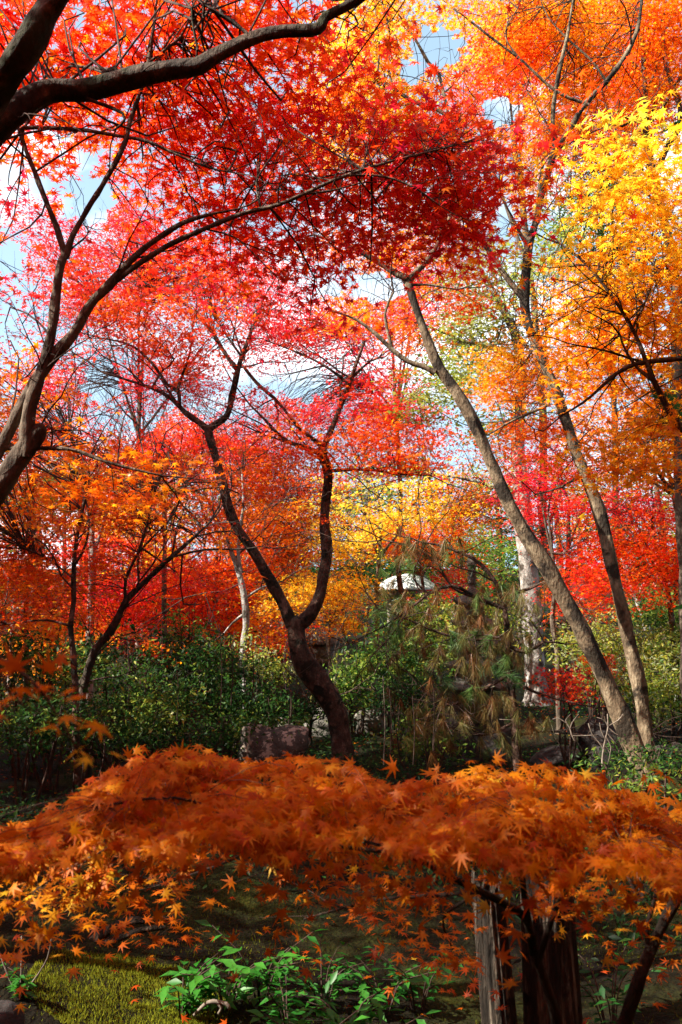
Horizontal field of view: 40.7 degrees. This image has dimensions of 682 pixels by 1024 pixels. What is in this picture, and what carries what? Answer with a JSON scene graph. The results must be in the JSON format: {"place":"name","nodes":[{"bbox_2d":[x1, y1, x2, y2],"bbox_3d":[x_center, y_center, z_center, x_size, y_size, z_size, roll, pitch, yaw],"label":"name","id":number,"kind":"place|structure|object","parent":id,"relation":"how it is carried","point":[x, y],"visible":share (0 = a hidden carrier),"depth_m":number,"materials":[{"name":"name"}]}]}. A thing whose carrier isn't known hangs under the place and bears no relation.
{"place":"outdoors","nodes":[
{"label":"outdoors","id":0,"kind":"place"},
{"bbox_2d":[0,569,681,1023],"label":"ground","id":1,"kind":"structure","parent":0,"point":[450,1003],"depth_m":4.69,"materials":[{"name":"green plant"}]},
{"bbox_2d":[0,1000,24,1023],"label":"rock","id":2,"kind":"object","parent":1,"relation":"on","point":[9,1014],"visible":0.97,"depth_m":3.23,"materials":[{"name":"grey stone"}]},
{"bbox_2d":[0,962,36,999],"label":"ground plant","id":3,"kind":"object","parent":1,"relation":"on","point":[17,984],"visible":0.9,"depth_m":3.48,"materials":[{"name":"green plant"}]},
{"bbox_2d":[0,672,111,808],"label":"shrub","id":4,"kind":"object","parent":1,"relation":"on","point":[19,718],"visible":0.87,"depth_m":7.77,"materials":[{"name":"green plant"}]},
{"bbox_2d":[10,608,102,757],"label":"maple shrub","id":5,"kind":"object","parent":1,"relation":"on","point":[49,632],"visible":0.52,"depth_m":10.64,"materials":[{"name":"orange plant"}]},
{"bbox_2d":[0,696,136,795],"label":"shrub","id":6,"kind":"object","parent":1,"relation":"on","point":[92,744],"visible":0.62,"depth_m":8.06,"materials":[{"name":"green plant"}]},
{"bbox_2d":[0,614,138,777],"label":"shrub","id":7,"kind":"object","parent":1,"relation":"on","point":[33,652],"visible":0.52,"depth_m":9.74,"materials":[{"name":"green plant"}]},
{"bbox_2d":[17,622,125,792],"bbox_3d":[-2.766,1.978,9.279,1.134,1.736,0.819,0,-7,0],"label":"shrub","id":8,"kind":"object","parent":1,"relation":"on","point":[65,668],"visible":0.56,"depth_m":9.19,"materials":[{"name":"green plant"}]},
{"bbox_2d":[0,353,186,792],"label":"maple tree","id":9,"kind":"object","parent":1,"relation":"on","point":[22,542],"visible":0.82,"depth_m":8.22,"materials":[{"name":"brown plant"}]},
{"bbox_2d":[0,361,189,726],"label":"maple tree","id":10,"kind":"object","parent":1,"relation":"on","point":[23,597],"visible":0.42,"depth_m":13.67,"materials":[{"name":"orange plant"}]},
{"bbox_2d":[55,621,150,767],"bbox_3d":[-2.666,2.066,10.376,1.157,1.664,1.042,5,-9,-38],"label":"shrub","id":11,"kind":"object","parent":1,"relation":"on","point":[113,654],"visible":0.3,"depth_m":10.37,"materials":[{"name":"green plant"}]},
{"bbox_2d":[52,404,154,706],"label":"maple tree","id":12,"kind":"object","parent":1,"relation":"on","point":[90,688],"visible":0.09,"depth_m":15.93,"materials":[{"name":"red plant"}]},
{"bbox_2d":[0,331,219,661],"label":"maple tree","id":13,"kind":"object","parent":1,"relation":"on","point":[63,545],"visible":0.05,"depth_m":24.04,"materials":[{"name":"orange plant"}]},
{"bbox_2d":[0,384,226,692],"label":"maple tree","id":14,"kind":"object","parent":1,"relation":"on","point":[147,562],"visible":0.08,"depth_m":18.40,"materials":[{"name":"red plant"}]},
{"bbox_2d":[37,703,196,789],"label":"shrub","id":15,"kind":"object","parent":1,"relation":"on","point":[147,736],"visible":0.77,"depth_m":8.38,"materials":[{"name":"green plant"}]},
{"bbox_2d":[13,425,235,695],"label":"maple tree","id":16,"kind":"object","parent":1,"relation":"on","point":[132,616],"visible":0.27,"depth_m":16.41,"materials":[{"name":"red plant"}]},
{"bbox_2d":[89,915,174,944],"bbox_3d":[-1.034,1.937,4.101,0.588,0.260,0.060,0,-7,0],"label":"dead root","id":17,"kind":"object","parent":1,"relation":"on","point":[134,920],"visible":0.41,"depth_m":4.10,"materials":[{"name":"brown wood"}]},
{"bbox_2d":[69,680,204,792],"bbox_3d":[-2.036,2.247,9.218,1.416,1.197,1.321,0,-7,0],"label":"shrub","id":18,"kind":"object","parent":1,"relation":"on","point":[149,710],"visible":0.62,"depth_m":9.21,"materials":[{"name":"green plant"}]},
{"bbox_2d":[1,247,274,674],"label":"bare tree","id":19,"kind":"object","parent":1,"relation":"on","point":[129,401],"visible":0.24,"depth_m":20.37,"materials":[{"name":"plant"}]},
{"bbox_2d":[58,647,235,758],"bbox_3d":[-2.081,2.177,9.837,1.923,1.461,1.608,0,-7,0],"label":"shrub","id":20,"kind":"object","parent":1,"relation":"on","point":[170,690],"visible":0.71,"depth_m":9.77,"materials":[{"name":"green plant"}]},
{"bbox_2d":[114,630,182,760],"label":"tree","id":21,"kind":"object","parent":1,"relation":"on","point":[147,647],"visible":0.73,"depth_m":10.64,"materials":[{"name":"green plant"}]},
{"bbox_2d":[0,280,315,705],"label":"maple tree","id":22,"kind":"object","parent":1,"relation":"on","point":[189,437],"visible":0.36,"depth_m":15.09,"materials":[{"name":"red plant"}]},
{"bbox_2d":[77,619,242,756],"bbox_3d":[-2.066,2.121,10.897,1.926,1.752,1.943,0,-7,0],"label":"shrub","id":23,"kind":"object","parent":1,"relation":"on","point":[180,659],"visible":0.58,"depth_m":10.80,"materials":[{"name":"green plant"}]},
{"bbox_2d":[0,143,331,678],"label":"maple tree","id":24,"kind":"object","parent":1,"relation":"on","point":[118,228],"visible":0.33,"depth_m":19.18,"materials":[{"name":"red plant"}]},
{"bbox_2d":[7,373,328,787],"bbox_3d":[-1.575,0.843,9.947,3.051,4.147,4.589,0,-7,0],"label":"maple tree","id":25,"kind":"object","parent":1,"relation":"on","point":[104,638],"visible":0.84,"depth_m":8.90,"materials":[{"name":"orange plant"}]},
{"bbox_2d":[144,595,229,753],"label":"shrub","id":26,"kind":"object","parent":1,"relation":"on","point":[182,631],"visible":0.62,"depth_m":11.34,"materials":[{"name":"green plant"}]},
{"bbox_2d":[154,947,246,1018],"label":"ground plant","id":27,"kind":"object","parent":1,"relation":"on","point":[191,996],"visible":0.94,"depth_m":3.61,"materials":[{"name":"green plant"}]},
{"bbox_2d":[82,397,332,712],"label":"maple tree","id":28,"kind":"object","parent":1,"relation":"on","point":[219,566],"visible":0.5,"depth_m":15.46,"materials":[{"name":"red plant"}]},
{"bbox_2d":[135,622,298,753],"bbox_3d":[-1.512,2.192,11.324,2.002,1.671,1.839,0,-7,0],"label":"shrub","id":29,"kind":"object","parent":1,"relation":"on","point":[242,669],"visible":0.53,"depth_m":11.21,"materials":[{"name":"green plant"}]},
{"bbox_2d":[142,699,315,777],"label":"shrub","id":30,"kind":"object","parent":1,"relation":"on","point":[216,737],"visible":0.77,"depth_m":9.71,"materials":[{"name":"green plant"}]},
{"bbox_2d":[160,953,299,1015],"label":"ground plant","id":31,"kind":"object","parent":1,"relation":"on","point":[232,997],"visible":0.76,"depth_m":3.66,"materials":[{"name":"green plant"}]},
{"bbox_2d":[170,528,312,687],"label":"maple tree","id":32,"kind":"object","parent":1,"relation":"on","point":[281,636],"visible":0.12,"depth_m":16.70,"materials":[{"name":"orange plant"}]},
{"bbox_2d":[0,200,499,766],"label":"maple tree","id":33,"kind":"object","parent":1,"relation":"on","point":[318,682],"visible":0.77,"depth_m":10.35,"materials":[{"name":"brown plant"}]},
{"bbox_2d":[115,292,389,710],"bbox_3d":[-1.516,0.006,13.171,3.574,6.194,3.631,4,-8,-28],"label":"slender tree","id":34,"kind":"object","parent":1,"relation":"on","point":[245,614],"visible":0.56,"depth_m":13.15,"materials":[{"name":"red plant"}]},
{"bbox_2d":[179,679,327,741],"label":"shrub","id":35,"kind":"object","parent":1,"relation":"on","point":[256,709],"visible":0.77,"depth_m":10.66,"materials":[{"name":"green plant"}]},
{"bbox_2d":[88,324,419,681],"bbox_3d":[-1.507,-0.316,17.100,7.166,7.451,4.483,0,-7,0],"label":"tree","id":36,"kind":"object","parent":1,"relation":"on","point":[249,599],"visible":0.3,"depth_m":17.08,"materials":[{"name":"red plant"}]},
{"bbox_2d":[194,920,326,1005],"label":"ground plant","id":37,"kind":"object","parent":1,"relation":"on","point":[265,980],"visible":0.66,"depth_m":3.82,"materials":[{"name":"green plant"}]},
{"bbox_2d":[0,0,522,277],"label":"maple tree","id":38,"kind":"object","parent":1,"relation":"on","point":[29,42],"visible":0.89,"depth_m":4.07,"materials":[{"name":"red plant"}]},
{"bbox_2d":[239,642,298,723],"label":"shrub","id":39,"kind":"object","parent":1,"relation":"on","point":[278,663],"visible":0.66,"depth_m":11.83,"materials":[{"name":"green plant"}]},
{"bbox_2d":[238,722,310,772],"bbox_3d":[-0.711,2.566,9.780,0.794,0.639,0.640,-1,-7,11],"label":"rock","id":40,"kind":"object","parent":1,"relation":"on","point":[297,744],"visible":0.53,"depth_m":9.56,"materials":[{"name":"stone"}]},
{"bbox_2d":[167,399,402,689],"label":"maple tree","id":41,"kind":"object","parent":1,"relation":"on","point":[285,541],"visible":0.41,"depth_m":17.62,"materials":[{"name":"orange plant"}]},
{"bbox_2d":[156,528,425,743],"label":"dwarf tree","id":42,"kind":"object","parent":1,"relation":"on","point":[314,712],"visible":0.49,"depth_m":11.75,"materials":[{"name":"green plant"}]},
{"bbox_2d":[250,967,336,1023],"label":"ground plant","id":43,"kind":"object","parent":1,"relation":"on","point":[289,1010],"visible":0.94,"depth_m":3.53,"materials":[{"name":"green plant"}]},
{"bbox_2d":[151,339,480,689],"bbox_3d":[-0.881,-0.084,18.159,6.118,7.171,5.553,-5,-9,37],"label":"tree","id":44,"kind":"object","parent":1,"relation":"on","point":[309,498],"visible":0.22,"depth_m":18.00,"materials":[{"name":"red plant"}]},
{"bbox_2d":[211,500,421,678],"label":"maple tree","id":45,"kind":"object","parent":1,"relation":"on","point":[344,588],"visible":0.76,"depth_m":14.64,"materials":[{"name":"orange plant"}]},
{"bbox_2d":[0,0,637,576],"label":"maple tree","id":46,"kind":"object","parent":1,"relation":"on","point":[398,176],"visible":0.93,"depth_m":4.35,"materials":[{"name":"red plant"}]},
{"bbox_2d":[306,627,338,693],"bbox_3d":[-0.378,2.842,17.284,0.706,1.351,0.706,0,-7,0],"label":"stone lantern","id":47,"kind":"object","parent":1,"relation":"on","point":[322,646],"visible":0.48,"depth_m":17.10,"materials":[{"name":"grey stone"}]},
{"bbox_2d":[281,934,378,1014],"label":"ground plant","id":48,"kind":"object","parent":1,"relation":"on","point":[333,990],"visible":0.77,"depth_m":3.88,"materials":[{"name":"green plant"}]},
{"bbox_2d":[0,741,681,1023],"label":"maple bush","id":49,"kind":"object","parent":1,"relation":"on","point":[418,831],"visible":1,"depth_m":1.52,"materials":[{"name":"orange plant"}]},
{"bbox_2d":[0,811,681,1023],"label":"moss","id":50,"kind":"object","parent":1,"relation":"on","point":[124,970],"visible":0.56,"depth_m":3.78,"materials":[{"name":"green plant"}]},
{"bbox_2d":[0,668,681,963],"bbox_3d":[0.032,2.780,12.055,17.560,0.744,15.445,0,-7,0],"label":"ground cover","id":51,"kind":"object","parent":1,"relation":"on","point":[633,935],"visible":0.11,"depth_m":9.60,"materials":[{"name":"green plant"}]},
{"bbox_2d":[0,689,681,1023],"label":"fallen leaves","id":52,"kind":"object","parent":1,"relation":"on","point":[16,936],"visible":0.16,"depth_m":4.70,"materials":[{"name":"orange plant"}]},
{"bbox_2d":[200,210,499,685],"bbox_3d":[0.191,-1.701,18.259,6.814,10.521,6.078,0,-7,0],"label":"maple tree","id":53,"kind":"object","parent":1,"relation":"on","point":[325,403],"visible":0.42,"depth_m":18.12,"materials":[{"name":"red plant"}]},
{"bbox_2d":[310,645,390,735],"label":"shrub","id":54,"kind":"object","parent":1,"relation":"on","point":[345,685],"visible":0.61,"depth_m":12.23,"materials":[{"name":"green plant"}]},
{"bbox_2d":[282,977,424,1023],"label":"ground plant","id":55,"kind":"object","parent":1,"relation":"on","point":[332,1015],"visible":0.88,"depth_m":3.51,"materials":[{"name":"green plant"}]},
{"bbox_2d":[180,376,538,658],"bbox_3d":[0.675,-0.407,25.684,10.814,9.141,7.863,0,-7,0],"label":"tree","id":56,"kind":"object","parent":1,"relation":"on","point":[507,549],"visible":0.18,"depth_m":24.96,"materials":[{"name":"yellow plant"}]},
{"bbox_2d":[354,709,385,733],"bbox_3d":[0.401,2.960,12.726,0.457,0.473,0.444,0,-7,-3],"label":"rock","id":57,"kind":"object","parent":1,"relation":"on","point":[369,719],"visible":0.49,"depth_m":12.58,"materials":[{"name":"grey stone"}]},
{"bbox_2d":[248,373,508,705],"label":"maple tree","id":58,"kind":"object","parent":1,"relation":"on","point":[356,546],"visible":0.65,"depth_m":14.63,"materials":[{"name":"yellow plant"}]},
{"bbox_2d":[316,955,442,1021],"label":"ground plant","id":59,"kind":"object","parent":1,"relation":"on","point":[364,984],"visible":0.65,"depth_m":3.90,"materials":[{"name":"green plant"}]},
{"bbox_2d":[312,439,465,645],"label":"broadleaf tree","id":60,"kind":"object","parent":1,"relation":"on","point":[372,614],"visible":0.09,"depth_m":29.32,"materials":[{"name":"yellow plant"}]},
{"bbox_2d":[336,614,452,732],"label":"shrub","id":61,"kind":"object","parent":1,"relation":"on","point":[409,664],"visible":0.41,"depth_m":12.67,"materials":[{"name":"green plant"}]},
{"bbox_2d":[346,663,449,746],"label":"shrub","id":62,"kind":"object","parent":1,"relation":"on","point":[401,689],"visible":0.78,"depth_m":11.52,"materials":[{"name":"green plant"}]},
{"bbox_2d":[278,407,523,695],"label":"maple tree","id":63,"kind":"object","parent":1,"relation":"on","point":[420,573],"visible":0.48,"depth_m":17.00,"materials":[{"name":"yellow plant"}]},
{"bbox_2d":[379,574,440,643],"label":"pavilion","id":64,"kind":"structure","parent":1,"relation":"on","point":[411,582],"depth_m":26.25,"materials":[{"name":"white"}]},
{"bbox_2d":[372,591,453,708],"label":"shrub","id":65,"kind":"object","parent":1,"relation":"on","point":[424,610],"visible":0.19,"depth_m":14.79,"materials":[{"name":"green plant"}]},
{"bbox_2d":[361,944,470,1011],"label":"ground plant","id":66,"kind":"object","parent":1,"relation":"on","point":[412,987],"visible":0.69,"depth_m":3.98,"materials":[{"name":"green plant"}]},
{"bbox_2d":[370,698,475,781],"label":"shrub","id":67,"kind":"object","parent":1,"relation":"on","point":[425,748],"visible":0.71,"depth_m":9.34,"materials":[{"name":"green plant"}]},
{"bbox_2d":[349,591,504,718],"bbox_3d":[1.352,2.155,13.841,2.475,2.026,1.919,0,-7,0],"label":"shrub","id":68,"kind":"object","parent":1,"relation":"on","point":[446,608],"visible":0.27,"depth_m":13.79,"materials":[{"name":"green plant"}]},
{"bbox_2d":[249,214,609,706],"bbox_3d":[2.220,-0.922,16.597,6.034,8.692,4.967,-5,-8,35],"label":"oak tree","id":69,"kind":"object","parent":1,"relation":"on","point":[532,572],"visible":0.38,"depth_m":16.13,"materials":[{"name":"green plant"}]},
{"bbox_2d":[364,417,514,641],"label":"maple tree","id":70,"kind":"object","parent":1,"relation":"on","point":[445,592],"visible":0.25,"depth_m":29.96,"materials":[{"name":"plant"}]},
{"bbox_2d":[226,0,664,786],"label":"maple tree","id":71,"kind":"object","parent":1,"relation":"on","point":[614,700],"visible":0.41,"depth_m":9.09,"materials":[{"name":"orange plant"}]},
{"bbox_2d":[252,422,681,782],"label":"pine tree","id":72,"kind":"object","parent":1,"relation":"on","point":[487,639],"visible":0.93,"depth_m":9.43,"materials":[{"name":"green plant"}]},
{"bbox_2d":[434,553,511,764],"bbox_3d":[1.595,1.774,11.067,0.877,2.556,0.877,-3,-7,22],"label":"stone pagoda","id":73,"kind":"object","parent":1,"relation":"on","point":[475,724],"visible":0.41,"depth_m":10.77,"materials":[{"name":"grey stone"}]},
{"bbox_2d":[441,578,546,679],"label":"shrub","id":74,"kind":"object","parent":1,"relation":"on","point":[501,617],"visible":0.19,"depth_m":14.29,"materials":[{"name":"green plant"}]},
{"bbox_2d":[471,867,517,1023],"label":"tree stump","id":75,"kind":"object","parent":1,"relation":"on","point":[488,940],"visible":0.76,"depth_m":3.04,"materials":[{"name":"brown wood"}]},
{"bbox_2d":[434,467,609,649],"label":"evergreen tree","id":76,"kind":"object","parent":1,"relation":"on","point":[518,578],"visible":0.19,"depth_m":29.15,"materials":[{"name":"green plant"}]},
{"bbox_2d":[479,453,610,627],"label":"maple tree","id":77,"kind":"object","parent":1,"relation":"on","point":[559,567],"visible":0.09,"depth_m":34.87,"materials":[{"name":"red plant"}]},
{"bbox_2d":[409,0,681,764],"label":"maple tree","id":78,"kind":"object","parent":1,"relation":"on","point":[577,59],"visible":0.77,"depth_m":10.36,"materials":[{"name":"orange plant"}]},
{"bbox_2d":[485,664,611,773],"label":"maple shrub","id":79,"kind":"object","parent":1,"relation":"on","point":[568,697],"visible":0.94,"depth_m":9.57,"materials":[{"name":"red plant"}]},
{"bbox_2d":[520,838,582,1023],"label":"tree stump","id":80,"kind":"object","parent":1,"relation":"on","point":[560,961],"visible":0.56,"depth_m":3.13,"materials":[{"name":"brown wood"}]},
{"bbox_2d":[434,342,670,733],"bbox_3d":[2.860,0.174,12.953,3.355,5.871,3.501,5,-8,-34],"label":"maple tree","id":81,"kind":"object","parent":1,"relation":"on","point":[549,508],"visible":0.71,"depth_m":13.01,"materials":[{"name":"red plant"}]},
{"bbox_2d":[424,0,681,684],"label":"maple tree","id":82,"kind":"object","parent":1,"relation":"on","point":[542,530],"visible":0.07,"depth_m":19.86,"materials":[{"name":"orange plant"}]},
{"bbox_2d":[486,375,623,683],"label":"maple tree","id":83,"kind":"object","parent":1,"relation":"on","point":[568,582],"visible":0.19,"depth_m":19.08,"materials":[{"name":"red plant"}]},
{"bbox_2d":[530,744,583,774],"bbox_3d":[2.432,2.726,9.960,0.810,0.360,0.608,1,-7,-7],"label":"rock","id":84,"kind":"object","parent":1,"relation":"on","point":[554,756],"visible":0.34,"depth_m":9.78,"materials":[{"name":"grey stone"}]},
{"bbox_2d":[444,23,681,519],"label":"maple tree","id":85,"kind":"object","parent":1,"relation":"on","point":[639,292],"visible":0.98,"depth_m":4.94,"materials":[{"name":"yellow plant"}]},
{"bbox_2d":[475,82,681,674],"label":"tree","id":86,"kind":"object","parent":1,"relation":"on","point":[603,227],"visible":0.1,"depth_m":21.66,"materials":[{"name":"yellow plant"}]},
{"bbox_2d":[503,473,661,640],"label":"maple tree","id":87,"kind":"object","parent":1,"relation":"on","point":[582,598],"visible":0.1,"depth_m":29.21,"materials":[{"name":"red plant"}]},
{"bbox_2d":[496,208,681,514],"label":"maple tree","id":88,"kind":"object","parent":1,"relation":"on","point":[621,394],"visible":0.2,"depth_m":12.11,"materials":[{"name":"orange plant"}]},
{"bbox_2d":[514,378,681,729],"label":"maple tree","id":89,"kind":"object","parent":1,"relation":"on","point":[660,570],"visible":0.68,"depth_m":12.69,"materials":[{"name":"red plant"}]},
{"bbox_2d":[568,653,628,721],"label":"maple shrub","id":90,"kind":"object","parent":1,"relation":"on","point":[579,659],"visible":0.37,"depth_m":11.29,"materials":[{"name":"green plant"}]},
{"bbox_2d":[577,718,626,769],"bbox_3d":[2.775,2.515,9.579,0.602,0.718,0.564,1,-7,-11],"label":"rock","id":91,"kind":"object","parent":1,"relation":"on","point":[588,743],"visible":0.41,"depth_m":9.47,"materials":[{"name":"grey stone"}]},
{"bbox_2d":[532,0,681,694],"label":"maple tree","id":92,"kind":"object","parent":1,"relation":"on","point":[663,18],"visible":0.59,"depth_m":11.11,"materials":[{"name":"orange plant"}]},
{"bbox_2d":[534,310,680,659],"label":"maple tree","id":93,"kind":"object","parent":1,"relation":"on","point":[590,529],"visible":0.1,"depth_m":17.23,"materials":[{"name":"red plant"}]},
{"bbox_2d":[538,605,678,720],"bbox_3d":[3.436,2.193,12.363,1.623,1.864,1.623,6,-9,-43],"label":"shrub","id":94,"kind":"object","parent":1,"relation":"on","point":[603,634],"visible":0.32,"depth_m":12.24,"materials":[{"name":"green plant"}]},
{"bbox_2d":[570,661,660,723],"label":"shrub","id":95,"kind":"object","parent":1,"relation":"on","point":[628,690],"visible":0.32,"depth_m":11.75,"materials":[{"name":"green plant"}]},
{"bbox_2d":[554,767,681,1023],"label":"maple sapling","id":96,"kind":"object","parent":1,"relation":"on","point":[634,994],"visible":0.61,"depth_m":1.80,"materials":[{"name":"orange plant"}]},
{"bbox_2d":[562,734,681,798],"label":"shrub","id":97,"kind":"object","parent":1,"relation":"on","point":[653,755],"visible":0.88,"depth_m":7.82,"materials":[{"name":"green plant"}]},
{"bbox_2d":[578,944,670,1023],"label":"ground plant","id":98,"kind":"object","parent":1,"relation":"on","point":[602,989],"visible":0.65,"depth_m":3.74,"materials":[{"name":"green plant"}]},
{"bbox_2d":[590,443,674,644],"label":"broadleaf tree","id":99,"kind":"object","parent":1,"relation":"on","point":[660,496],"visible":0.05,"depth_m":28.69,"materials":[{"name":"red plant"}]},
{"bbox_2d":[596,762,681,905],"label":"shrub","id":100,"kind":"object","parent":1,"relation":"on","point":[635,788],"visible":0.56,"depth_m":5.45,"materials":[{"name":"green plant"}]},
{"bbox_2d":[606,612,680,731],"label":"shrub","id":101,"kind":"object","parent":1,"relation":"on","point":[663,647],"visible":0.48,"depth_m":12.73,"materials":[{"name":"green plant"}]},
{"bbox_2d":[614,588,680,710],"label":"shrub","id":102,"kind":"object","parent":1,"relation":"on","point":[651,618],"visible":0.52,"depth_m":14.76,"materials":[{"name":"green plant"}]},
{"bbox_2d":[620,641,681,742],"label":"shrub","id":103,"kind":"object","parent":1,"relation":"on","point":[655,684],"visible":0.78,"depth_m":11.74,"materials":[{"name":"green plant"}]},
{"bbox_2d":[0,0,681,569],"label":"sky","id":104,"kind":"structure","parent":0,"point":[433,42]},
{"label":"maple tree","id":105,"kind":"object","parent":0,"visible":0},
{"bbox_2d":[0,642,128,769],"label":"maple spray","id":106,"kind":"object","parent":105,"relation":"attached to","point":[11,665],"visible":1,"depth_m":0.79,"materials":[{"name":"orange plant"}]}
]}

